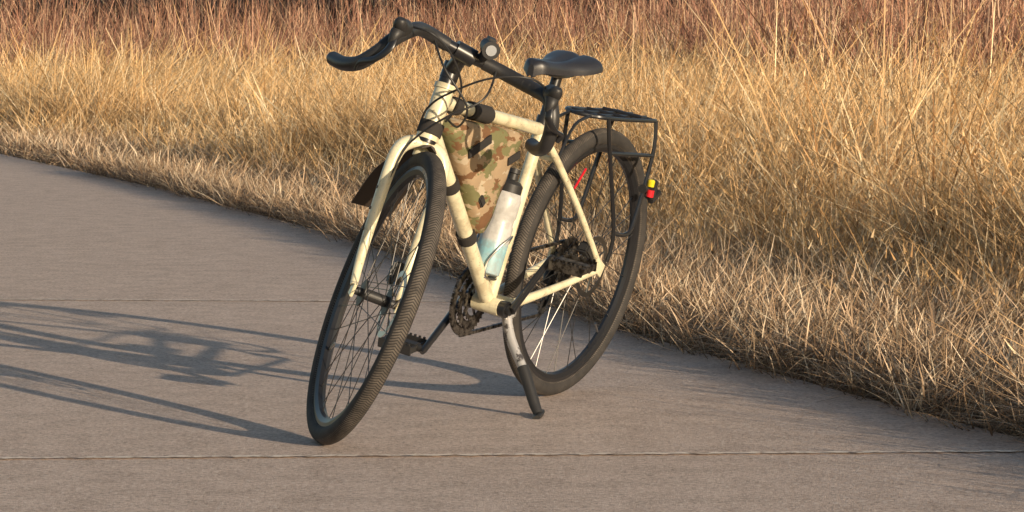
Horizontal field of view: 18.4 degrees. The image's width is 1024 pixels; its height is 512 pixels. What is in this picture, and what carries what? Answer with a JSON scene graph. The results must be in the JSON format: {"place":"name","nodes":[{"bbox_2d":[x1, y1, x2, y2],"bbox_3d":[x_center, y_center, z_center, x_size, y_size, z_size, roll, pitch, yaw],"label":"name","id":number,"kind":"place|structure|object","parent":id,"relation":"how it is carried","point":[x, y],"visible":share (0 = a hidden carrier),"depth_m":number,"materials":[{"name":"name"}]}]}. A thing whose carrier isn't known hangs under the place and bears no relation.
{"place":"outdoors","nodes":[
{"label":"outdoors","id":0,"kind":"place"},
{"bbox_2d":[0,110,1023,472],"bbox_3d":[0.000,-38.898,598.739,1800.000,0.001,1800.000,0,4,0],"label":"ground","id":1,"kind":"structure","parent":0,"point":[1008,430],"depth_m":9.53,"materials":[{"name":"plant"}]},
{"bbox_2d":[0,0,1023,95],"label":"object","id":2,"kind":"object","parent":1,"relation":"on","point":[795,8],"visible":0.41,"depth_m":51.88,"materials":[{"name":"brown plant"}]},
{"bbox_2d":[0,0,1023,66],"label":"distant thicket","id":3,"kind":"object","parent":1,"relation":"on","point":[203,3],"visible":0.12,"depth_m":76.18,"materials":[{"name":"brown plant"}]},
{"bbox_2d":[0,154,1023,511],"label":"concrete path","id":4,"kind":"structure","parent":0,"point":[112,344],"depth_m":7.79,"materials":[{"name":"grey concrete"}]},
{"bbox_2d":[23,299,533,301],"bbox_3d":[-1.020,0.154,11.049,2.205,0.001,0.041,0,4,3],"label":"path joint","id":5,"kind":"object","parent":4,"relation":"on","point":[170,299],"visible":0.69,"depth_m":11.07,"materials":[{"name":"grey concrete"}]},
{"bbox_2d":[306,17,660,444],"bbox_3d":[-0.007,-0.082,7.548,0.557,0.985,1.668,16,11,27],"label":"bicycle","id":6,"kind":"object","parent":4,"relation":"on","point":[466,171],"visible":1,"depth_m":7.44,"materials":[{"name":"metal"}]},
{"bbox_2d":[0,450,1023,458],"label":"path joint","id":7,"kind":"object","parent":4,"relation":"on","point":[516,454],"visible":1,"depth_m":6.87,"materials":[{"name":"grey concrete"}]},
{"bbox_2d":[0,0,1023,402],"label":"tall grass","id":8,"kind":"structure","parent":0,"point":[372,110],"depth_m":17.71,"materials":[{"name":"beige plant"}]}
]}

